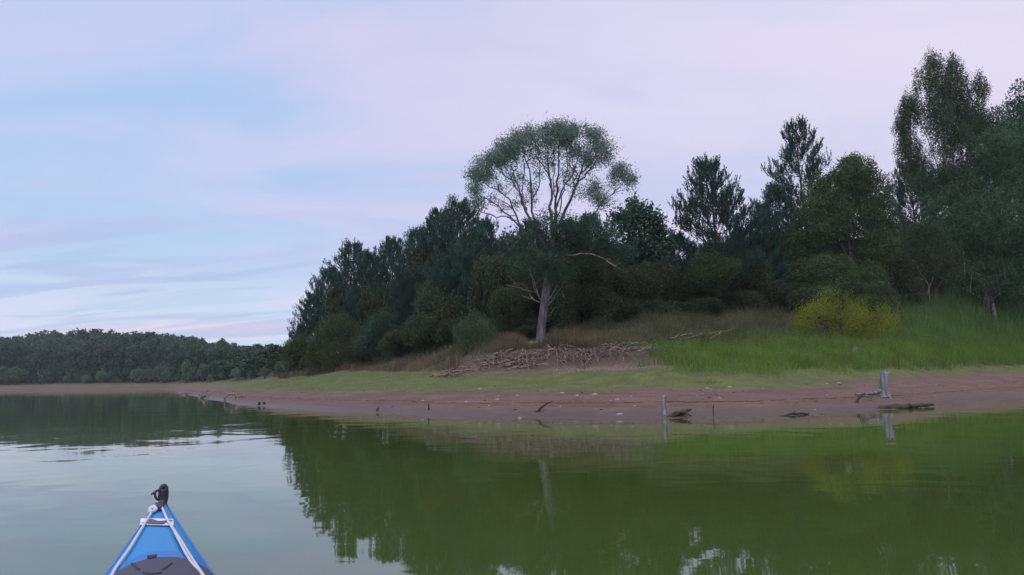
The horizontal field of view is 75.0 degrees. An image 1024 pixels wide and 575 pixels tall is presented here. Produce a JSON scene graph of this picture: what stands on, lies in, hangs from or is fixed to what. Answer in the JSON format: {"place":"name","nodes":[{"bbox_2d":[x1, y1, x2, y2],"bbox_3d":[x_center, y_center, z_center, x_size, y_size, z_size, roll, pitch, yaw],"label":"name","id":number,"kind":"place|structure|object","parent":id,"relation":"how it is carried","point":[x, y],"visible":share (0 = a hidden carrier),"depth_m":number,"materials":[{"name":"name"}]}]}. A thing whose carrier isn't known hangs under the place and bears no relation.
{"place":"outdoors","nodes":[
{"label":"outdoors","id":0,"kind":"place"},
{"bbox_2d":[0,389,1023,574],"bbox_3d":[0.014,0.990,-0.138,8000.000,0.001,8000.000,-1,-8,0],"label":"water","id":1,"kind":"structure","parent":0,"point":[936,489],"depth_m":6.18,"materials":[{"name":"liquid"}]},
{"bbox_2d":[105,484,214,574],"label":"kayak","id":2,"kind":"object","parent":1,"relation":"on","point":[160,542],"visible":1,"depth_m":2.69,"materials":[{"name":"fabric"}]},
{"bbox_2d":[0,316,1023,418],"bbox_3d":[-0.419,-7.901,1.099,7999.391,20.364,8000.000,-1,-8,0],"label":"terrain","id":3,"kind":"structure","parent":0,"point":[780,395],"depth_m":25.96,"materials":[{"name":"soil"}]},
{"bbox_2d":[0,365,28,384],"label":"shrub","id":4,"kind":"object","parent":3,"relation":"on","point":[15,373],"visible":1,"depth_m":251.12,"materials":[{"name":"green plant"}]},
{"bbox_2d":[0,338,30,382],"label":"tree","id":5,"kind":"object","parent":3,"relation":"on","point":[15,346],"visible":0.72,"depth_m":262.79,"materials":[{"name":"green plant"}]},
{"bbox_2d":[31,356,44,382],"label":"tree","id":6,"kind":"object","parent":3,"relation":"on","point":[35,360],"visible":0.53,"depth_m":257.21,"materials":[{"name":"green plant"}]},
{"bbox_2d":[30,337,61,382],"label":"tree","id":7,"kind":"object","parent":3,"relation":"on","point":[45,361],"visible":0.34,"depth_m":255.56,"materials":[{"name":"green plant"}]},
{"bbox_2d":[32,338,60,383],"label":"tree","id":8,"kind":"object","parent":3,"relation":"on","point":[50,344],"visible":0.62,"depth_m":253.19,"materials":[{"name":"green plant"}]},
{"bbox_2d":[61,340,80,382],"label":"tree","id":9,"kind":"object","parent":3,"relation":"on","point":[69,358],"visible":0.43,"depth_m":248.19,"materials":[{"name":"green plant"}]},
{"bbox_2d":[68,335,102,382],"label":"tree","id":10,"kind":"object","parent":3,"relation":"on","point":[77,350],"visible":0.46,"depth_m":242.13,"materials":[{"name":"green plant"}]},
{"bbox_2d":[76,327,103,338],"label":"tree","id":11,"kind":"object","parent":3,"relation":"on","point":[85,333],"visible":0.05,"depth_m":265.56,"materials":[{"name":"green plant"}]},
{"bbox_2d":[87,333,105,381],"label":"tree","id":12,"kind":"object","parent":3,"relation":"on","point":[96,342],"visible":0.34,"depth_m":243.43,"materials":[{"name":"green plant"}]},
{"bbox_2d":[92,333,120,381],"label":"tree","id":13,"kind":"object","parent":3,"relation":"on","point":[97,365],"visible":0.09,"depth_m":242.40,"materials":[{"name":"green plant"}]},
{"bbox_2d":[96,336,118,381],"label":"tree","id":14,"kind":"object","parent":3,"relation":"on","point":[105,343],"visible":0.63,"depth_m":238.91,"materials":[{"name":"green plant"}]},
{"bbox_2d":[96,335,129,381],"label":"tree","id":15,"kind":"object","parent":3,"relation":"on","point":[117,366],"visible":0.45,"depth_m":235.83,"materials":[{"name":"green plant"}]},
{"bbox_2d":[123,331,163,381],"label":"tree","id":16,"kind":"object","parent":3,"relation":"on","point":[134,363],"visible":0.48,"depth_m":230.62,"materials":[{"name":"green plant"}]},
{"bbox_2d":[128,336,161,381],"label":"tree","id":17,"kind":"object","parent":3,"relation":"on","point":[152,344],"visible":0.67,"depth_m":225.45,"materials":[{"name":"green plant"}]},
{"bbox_2d":[154,336,170,363],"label":"tree","id":18,"kind":"object","parent":3,"relation":"on","point":[160,353],"visible":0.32,"depth_m":220.05,"materials":[{"name":"green plant"}]},
{"bbox_2d":[165,343,184,380],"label":"tree","id":19,"kind":"object","parent":3,"relation":"on","point":[173,371],"visible":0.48,"depth_m":202.46,"materials":[{"name":"green plant"}]},
{"bbox_2d":[172,350,185,380],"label":"tree","id":20,"kind":"object","parent":3,"relation":"on","point":[179,355],"visible":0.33,"depth_m":193.50,"materials":[{"name":"green plant"}]},
{"bbox_2d":[182,337,198,379],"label":"tree","id":21,"kind":"object","parent":3,"relation":"on","point":[187,345],"visible":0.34,"depth_m":191.95,"materials":[{"name":"green plant"}]},
{"bbox_2d":[184,343,206,380],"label":"tree","id":22,"kind":"object","parent":3,"relation":"on","point":[193,364],"visible":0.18,"depth_m":178.76,"materials":[{"name":"green plant"}]},
{"bbox_2d":[193,346,210,380],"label":"tree","id":23,"kind":"object","parent":3,"relation":"on","point":[201,352],"visible":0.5,"depth_m":173.77,"materials":[{"name":"green plant"}]},
{"bbox_2d":[203,361,224,380],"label":"tree","id":24,"kind":"object","parent":3,"relation":"on","point":[211,366],"visible":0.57,"depth_m":157.49,"materials":[{"name":"green plant"}]},
{"bbox_2d":[206,348,225,363],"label":"tree","id":25,"kind":"object","parent":3,"relation":"on","point":[215,354],"visible":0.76,"depth_m":165.58,"materials":[{"name":"green plant"}]},
{"bbox_2d":[216,364,233,379],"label":"tree","id":26,"kind":"object","parent":3,"relation":"on","point":[225,367],"visible":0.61,"depth_m":153.76,"materials":[{"name":"green plant"}]},
{"bbox_2d":[225,344,242,376],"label":"tree","id":27,"kind":"object","parent":3,"relation":"on","point":[230,355],"visible":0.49,"depth_m":151.56,"materials":[{"name":"green plant"}]},
{"bbox_2d":[235,346,256,367],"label":"tree","id":28,"kind":"object","parent":3,"relation":"on","point":[249,348],"visible":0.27,"depth_m":137.46,"materials":[{"name":"green plant"}]},
{"bbox_2d":[242,355,266,375],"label":"tree","id":29,"kind":"object","parent":3,"relation":"on","point":[259,360],"visible":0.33,"depth_m":107.05,"materials":[{"name":"green plant"}]},
{"bbox_2d":[255,344,285,371],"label":"tree","id":30,"kind":"object","parent":3,"relation":"on","point":[270,354],"visible":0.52,"depth_m":89.90,"materials":[{"name":"green plant"}]},
{"bbox_2d":[277,330,320,370],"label":"willow shrub","id":31,"kind":"object","parent":3,"relation":"on","point":[293,353],"visible":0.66,"depth_m":64.75,"materials":[{"name":"green plant"}]},
{"bbox_2d":[287,293,324,341],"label":"pine tree","id":32,"kind":"object","parent":3,"relation":"on","point":[301,327],"visible":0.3,"depth_m":70.57,"materials":[{"name":"green plant"}]},
{"bbox_2d":[299,265,349,353],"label":"pine tree","id":33,"kind":"object","parent":3,"relation":"on","point":[318,290],"visible":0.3,"depth_m":69.57,"materials":[{"name":"green plant"}]},
{"bbox_2d":[299,309,371,373],"bbox_3d":[-15.052,4.629,56.508,6.929,6.114,5.433,-5,-9,28],"label":"willow shrub","id":34,"kind":"object","parent":3,"relation":"on","point":[341,335],"visible":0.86,"depth_m":56.04,"materials":[{"name":"green plant"}]},
{"bbox_2d":[318,283,353,358],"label":"pine tree","id":35,"kind":"object","parent":3,"relation":"on","point":[332,302],"visible":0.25,"depth_m":65.25,"materials":[{"name":"green plant"}]},
{"bbox_2d":[316,237,384,326],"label":"pine tree","id":36,"kind":"object","parent":3,"relation":"on","point":[346,262],"visible":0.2,"depth_m":66.74,"materials":[{"name":"green plant"}]},
{"bbox_2d":[347,339,376,364],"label":"undergrowth shrub","id":37,"kind":"object","parent":3,"relation":"on","point":[352,345],"visible":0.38,"depth_m":55.11,"materials":[{"name":"green plant"}]},
{"bbox_2d":[339,251,390,314],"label":"pine tree","id":38,"kind":"object","parent":3,"relation":"on","point":[364,265],"visible":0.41,"depth_m":63.20,"materials":[{"name":"green plant"}]},
{"bbox_2d":[278,343,462,378],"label":"dry grass","id":39,"kind":"structure","parent":3,"relation":"on","point":[393,364],"depth_m":44.61,"materials":[{"name":"plant"}]},
{"bbox_2d":[351,274,407,357],"bbox_3d":[-12.011,2.687,60.297,5.366,7.876,5.302,7,-11,-43],"label":"undergrowth shrub","id":40,"kind":"object","parent":3,"relation":"on","point":[378,301],"visible":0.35,"depth_m":59.15,"materials":[{"name":"green plant"}]},
{"bbox_2d":[351,304,410,363],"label":"willow shrub","id":41,"kind":"object","parent":3,"relation":"on","point":[371,340],"visible":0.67,"depth_m":51.96,"materials":[{"name":"green plant"}]},
{"bbox_2d":[350,234,411,315],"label":"pine tree","id":42,"kind":"object","parent":3,"relation":"on","point":[391,247],"visible":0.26,"depth_m":61.67,"materials":[{"name":"green plant"}]},
{"bbox_2d":[376,329,422,357],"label":"undergrowth shrub","id":43,"kind":"object","parent":3,"relation":"on","point":[392,341],"visible":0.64,"depth_m":49.17,"materials":[{"name":"green plant"}]},
{"bbox_2d":[275,330,524,376],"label":"shaded weeds","id":44,"kind":"object","parent":3,"relation":"on","point":[411,355],"visible":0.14,"depth_m":46.85,"materials":[{"name":"plant"}]},
{"bbox_2d":[381,270,420,329],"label":"pine tree","id":45,"kind":"object","parent":3,"relation":"on","point":[398,293],"visible":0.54,"depth_m":53.87,"materials":[{"name":"green plant"}]},
{"bbox_2d":[386,225,433,323],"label":"pine tree","id":46,"kind":"object","parent":3,"relation":"on","point":[410,238],"visible":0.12,"depth_m":60.47,"materials":[{"name":"green plant"}]},
{"bbox_2d":[398,311,445,357],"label":"undergrowth shrub","id":47,"kind":"object","parent":3,"relation":"on","point":[419,331],"visible":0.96,"depth_m":46.20,"materials":[{"name":"green plant"}]},
{"bbox_2d":[401,239,446,316],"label":"pine tree","id":48,"kind":"object","parent":3,"relation":"on","point":[428,260],"visible":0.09,"depth_m":57.35,"materials":[{"name":"green plant"}]},
{"bbox_2d":[404,205,468,316],"bbox_3d":[-5.942,-1.015,57.922,6.907,12.822,6.835,5,-10,-37],"label":"pine tree","id":49,"kind":"object","parent":3,"relation":"on","point":[435,211],"visible":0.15,"depth_m":57.51,"materials":[{"name":"green plant"}]},
{"bbox_2d":[410,280,468,351],"bbox_3d":[-5.167,2.063,48.101,4.292,5.464,4.242,1,-8,-12],"label":"undergrowth shrub","id":50,"kind":"object","parent":3,"relation":"on","point":[429,302],"visible":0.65,"depth_m":47.38,"materials":[{"name":"green plant"}]},
{"bbox_2d":[410,254,471,348],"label":"pine tree","id":51,"kind":"object","parent":3,"relation":"on","point":[436,276],"visible":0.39,"depth_m":49.79,"materials":[{"name":"green plant"}]},
{"bbox_2d":[413,194,495,294],"bbox_3d":[-3.929,-1.577,54.720,7.643,12.567,7.571,-5,-9,30],"label":"pine tree","id":52,"kind":"object","parent":3,"relation":"on","point":[461,213],"visible":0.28,"depth_m":54.65,"materials":[{"name":"green plant"}]},
{"bbox_2d":[433,317,480,346],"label":"undergrowth shrub","id":53,"kind":"object","parent":3,"relation":"on","point":[445,330],"visible":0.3,"depth_m":43.53,"materials":[{"name":"green plant"}]},
{"bbox_2d":[437,229,492,296],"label":"pine tree","id":54,"kind":"object","parent":3,"relation":"on","point":[468,238],"visible":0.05,"depth_m":55.01,"materials":[{"name":"green plant"}]},
{"bbox_2d":[440,307,506,360],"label":"fresh shrub","id":55,"kind":"object","parent":3,"relation":"on","point":[467,340],"visible":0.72,"depth_m":37.86,"materials":[{"name":"green plant"}]},
{"bbox_2d":[246,364,705,392],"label":"short turf","id":56,"kind":"structure","parent":3,"relation":"on","point":[438,381],"depth_m":32.47,"materials":[{"name":"plant"}]},
{"bbox_2d":[448,215,510,318],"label":"pine tree","id":57,"kind":"object","parent":3,"relation":"on","point":[479,230],"visible":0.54,"depth_m":49.31,"materials":[{"name":"green plant"}]},
{"bbox_2d":[461,252,519,316],"bbox_3d":[-1.176,0.487,45.382,4.592,6.484,3.940,-3,-8,18],"label":"undergrowth shrub","id":58,"kind":"object","parent":3,"relation":"on","point":[488,277],"visible":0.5,"depth_m":44.89,"materials":[{"name":"green plant"}]},
{"bbox_2d":[483,316,510,334],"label":"undergrowth shrub","id":59,"kind":"object","parent":3,"relation":"on","point":[500,323],"visible":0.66,"depth_m":41.32,"materials":[{"name":"green plant"}]},
{"bbox_2d":[486,225,519,259],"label":"pine tree","id":60,"kind":"object","parent":3,"relation":"on","point":[507,242],"visible":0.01,"depth_m":53.44,"materials":[{"name":"green plant"}]},
{"bbox_2d":[484,279,536,333],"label":"undergrowth shrub","id":61,"kind":"object","parent":3,"relation":"on","point":[507,302],"visible":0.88,"depth_m":41.46,"materials":[{"name":"green plant"}]},
{"bbox_2d":[505,314,538,334],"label":"undergrowth shrub","id":62,"kind":"object","parent":3,"relation":"on","point":[533,320],"visible":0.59,"depth_m":41.49,"materials":[{"name":"green plant"}]},
{"bbox_2d":[506,259,541,337],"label":"undergrowth shrub","id":63,"kind":"object","parent":3,"relation":"on","point":[536,305],"visible":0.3,"depth_m":43.73,"materials":[{"name":"green plant"}]},
{"bbox_2d":[515,325,536,338],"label":"undergrowth shrub","id":64,"kind":"object","parent":3,"relation":"on","point":[529,331],"visible":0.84,"depth_m":40.13,"materials":[{"name":"green plant"}]},
{"bbox_2d":[505,216,550,263],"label":"pine tree","id":65,"kind":"object","parent":3,"relation":"on","point":[525,223],"visible":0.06,"depth_m":53.61,"materials":[{"name":"green plant"}]},
{"bbox_2d":[460,112,656,370],"bbox_3d":[2.018,-3.120,35.103,11.062,15.018,10.482,-1,-8,0],"label":"willow tree","id":66,"kind":"object","parent":3,"relation":"on","point":[568,135],"visible":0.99,"depth_m":36.86,"materials":[{"name":"green plant"}]},
{"bbox_2d":[538,278,584,329],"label":"undergrowth shrub","id":67,"kind":"object","parent":3,"relation":"on","point":[564,311],"visible":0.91,"depth_m":40.88,"materials":[{"name":"green plant"}]},
{"bbox_2d":[531,242,629,324],"bbox_3d":[4.530,-0.072,43.420,5.882,6.474,6.061,4,-9,-32],"label":"alder shrub","id":68,"kind":"object","parent":3,"relation":"on","point":[589,276],"visible":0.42,"depth_m":42.39,"materials":[{"name":"green plant"}]},
{"bbox_2d":[574,209,620,285],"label":"pine tree","id":69,"kind":"object","parent":3,"relation":"on","point":[596,218],"visible":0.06,"depth_m":52.61,"materials":[{"name":"green plant"}]},
{"bbox_2d":[574,281,625,324],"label":"undergrowth shrub","id":70,"kind":"object","parent":3,"relation":"on","point":[601,300],"visible":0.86,"depth_m":41.81,"materials":[{"name":"green plant"}]},
{"bbox_2d":[610,296,647,325],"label":"undergrowth shrub","id":71,"kind":"object","parent":3,"relation":"on","point":[628,307],"visible":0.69,"depth_m":42.59,"materials":[{"name":"green plant"}]},
{"bbox_2d":[605,264,654,303],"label":"undergrowth shrub","id":72,"kind":"object","parent":3,"relation":"on","point":[636,285],"visible":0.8,"depth_m":44.37,"materials":[{"name":"green plant"}]},
{"bbox_2d":[604,191,678,267],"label":"alder tree","id":73,"kind":"object","parent":3,"relation":"on","point":[635,217],"visible":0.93,"depth_m":48.27,"materials":[{"name":"green plant"}]},
{"bbox_2d":[633,256,686,305],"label":"undergrowth shrub","id":74,"kind":"object","parent":3,"relation":"on","point":[666,281],"visible":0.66,"depth_m":45.77,"materials":[{"name":"green plant"}]},
{"bbox_2d":[640,299,684,318],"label":"undergrowth shrub","id":75,"kind":"object","parent":3,"relation":"on","point":[652,305],"visible":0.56,"depth_m":43.35,"materials":[{"name":"green plant"}]},
{"bbox_2d":[665,230,696,277],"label":"pine tree","id":76,"kind":"object","parent":3,"relation":"on","point":[681,235],"visible":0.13,"depth_m":50.39,"materials":[{"name":"green plant"}]},
{"bbox_2d":[551,301,836,347],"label":"shaded weeds","id":77,"kind":"object","parent":3,"relation":"on","point":[674,324],"visible":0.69,"depth_m":39.87,"materials":[{"name":"plant"}]},
{"bbox_2d":[680,270,711,310],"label":"undergrowth shrub","id":78,"kind":"object","parent":3,"relation":"on","point":[692,291],"visible":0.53,"depth_m":46.31,"materials":[{"name":"green plant"}]},
{"bbox_2d":[680,296,730,316],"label":"undergrowth shrub","id":79,"kind":"object","parent":3,"relation":"on","point":[705,305],"visible":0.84,"depth_m":44.42,"materials":[{"name":"green plant"}]},
{"bbox_2d":[684,245,746,314],"bbox_3d":[13.721,-0.312,45.443,4.043,5.330,4.102,-1,-8,0],"label":"round shrub","id":80,"kind":"object","parent":3,"relation":"on","point":[710,270],"visible":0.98,"depth_m":44.64,"materials":[{"name":"green plant"}]},
{"bbox_2d":[667,152,764,300],"bbox_3d":[14.562,-3.740,48.019,6.639,12.452,6.839,-1,-8,0],"label":"pine tree","id":81,"kind":"object","parent":3,"relation":"on","point":[724,213],"visible":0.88,"depth_m":47.26,"materials":[{"name":"green plant"}]},
{"bbox_2d":[713,288,771,310],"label":"undergrowth shrub","id":82,"kind":"object","parent":3,"relation":"on","point":[747,297],"visible":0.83,"depth_m":45.38,"materials":[{"name":"green plant"}]},
{"bbox_2d":[723,246,778,294],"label":"undergrowth shrub","id":83,"kind":"object","parent":3,"relation":"on","point":[761,271],"visible":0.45,"depth_m":47.78,"materials":[{"name":"green plant"}]},
{"bbox_2d":[731,200,794,308],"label":"pine tree","id":84,"kind":"object","parent":3,"relation":"on","point":[765,224],"visible":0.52,"depth_m":50.22,"materials":[{"name":"green plant"}]},
{"bbox_2d":[754,277,797,310],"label":"undergrowth shrub","id":85,"kind":"object","parent":3,"relation":"on","point":[778,291],"visible":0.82,"depth_m":47.03,"materials":[{"name":"green plant"}]},
{"bbox_2d":[746,179,818,255],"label":"pine tree","id":86,"kind":"object","parent":3,"relation":"on","point":[772,191],"visible":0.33,"depth_m":52.71,"materials":[{"name":"green plant"}]},
{"bbox_2d":[760,113,833,236],"bbox_3d":[23.555,-6.028,53.884,5.903,16.552,5.046,-3,-8,16],"label":"pine tree","id":87,"kind":"object","parent":3,"relation":"on","point":[790,148],"visible":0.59,"depth_m":54.06,"materials":[{"name":"green plant"}]},
{"bbox_2d":[780,286,842,321],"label":"undergrowth shrub","id":88,"kind":"object","parent":3,"relation":"on","point":[799,296],"visible":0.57,"depth_m":43.70,"materials":[{"name":"green plant"}]},
{"bbox_2d":[623,301,1023,383],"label":"bank weeds","id":89,"kind":"object","parent":3,"relation":"on","point":[995,354],"visible":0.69,"depth_m":33.96,"materials":[{"name":"green plant"}]},
{"bbox_2d":[779,150,908,317],"bbox_3d":[23.993,-3.879,49.655,9.259,12.853,7.498,3,-9,-28],"label":"domed tree","id":90,"kind":"object","parent":3,"relation":"on","point":[839,208],"visible":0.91,"depth_m":48.64,"materials":[{"name":"green plant"}]},
{"bbox_2d":[786,284,905,341],"bbox_3d":[19.480,1.803,39.559,7.533,4.500,4.181,-1,-8,0],"label":"yellow shrub","id":91,"kind":"object","parent":3,"relation":"on","point":[858,324],"visible":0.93,"depth_m":39.33,"materials":[{"name":"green plant"}]},
{"bbox_2d":[816,277,877,317],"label":"undergrowth shrub","id":92,"kind":"object","parent":3,"relation":"on","point":[857,287],"visible":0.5,"depth_m":44.09,"materials":[{"name":"green plant"}]},
{"bbox_2d":[855,369,891,397],"bbox_3d":[11.938,3.248,21.877,1.786,1.156,0.775,5,-10,-37],"label":"tree stump","id":93,"kind":"object","parent":3,"relation":"on","point":[882,390],"visible":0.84,"depth_m":22.21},
{"bbox_2d":[846,291,903,328],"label":"yellow shrub","id":94,"kind":"object","parent":3,"relation":"on","point":[873,300],"visible":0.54,"depth_m":41.92,"materials":[{"name":"green plant"}]},
{"bbox_2d":[853,279,902,323],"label":"undergrowth shrub","id":95,"kind":"object","parent":3,"relation":"on","point":[881,287],"visible":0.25,"depth_m":44.13,"materials":[{"name":"green plant"}]},
{"bbox_2d":[872,246,925,309],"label":"undergrowth shrub","id":96,"kind":"object","parent":3,"relation":"on","point":[904,270],"visible":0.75,"depth_m":50.33,"materials":[{"name":"green plant"}]},
{"bbox_2d":[873,403,934,408],"bbox_3d":[11.674,3.575,19.955,3.129,0.249,0.215,3,-9,-26],"label":"fallen log","id":97,"kind":"object","parent":3,"relation":"on","point":[900,406],"visible":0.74,"depth_m":19.89,"materials":[{"name":"brown wood"}]},
{"bbox_2d":[883,159,964,256],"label":"pine tree","id":98,"kind":"object","parent":3,"relation":"on","point":[902,202],"visible":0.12,"depth_m":65.49,"materials":[{"name":"green plant"}]},
{"bbox_2d":[884,211,974,309],"bbox_3d":[33.628,-1.844,54.907,6.995,9.111,6.139,-1,-8,0],"label":"tree","id":99,"kind":"object","parent":3,"relation":"on","point":[919,246],"visible":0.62,"depth_m":54.29,"materials":[{"name":"green plant"}]},
{"bbox_2d":[874,273,1023,345],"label":"reeds","id":100,"kind":"object","parent":3,"relation":"on","point":[962,310],"visible":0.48,"depth_m":53.27,"materials":[{"name":"green plant"}]},
{"bbox_2d":[888,47,1021,323],"bbox_3d":[40.595,-9.546,61.173,10.616,26.912,6.091,-1,-8,0],"label":"birch tree","id":101,"kind":"object","parent":3,"relation":"on","point":[959,118],"visible":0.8,"depth_m":60.95,"materials":[{"name":"green plant"}]},
{"bbox_2d":[924,248,1006,306],"bbox_3d":[40.721,-0.469,60.690,6.132,6.457,6.060,-2,-8,6],"label":"undergrowth shrub","id":102,"kind":"object","parent":3,"relation":"on","point":[967,281],"visible":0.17,"depth_m":59.18,"materials":[{"name":"green plant"}]},
{"bbox_2d":[913,104,1023,318],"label":"poplar tree","id":103,"kind":"object","parent":3,"relation":"on","point":[1004,199],"visible":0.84,"depth_m":58.09,"materials":[{"name":"green plant"}]},
{"bbox_2d":[998,78,1023,230],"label":"corner tree","id":104,"kind":"object","parent":3,"relation":"on","point":[1018,110],"visible":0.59,"depth_m":71.05,"materials":[{"name":"green plant"}]},
{"bbox_2d":[0,0,1023,352],"label":"sky","id":105,"kind":"structure","parent":0,"point":[186,168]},
{"bbox_2d":[468,324,643,354],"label":"dry grass","id":106,"kind":"structure","parent":0,"point":[514,340],"depth_m":34.81,"materials":[{"name":"plant"}]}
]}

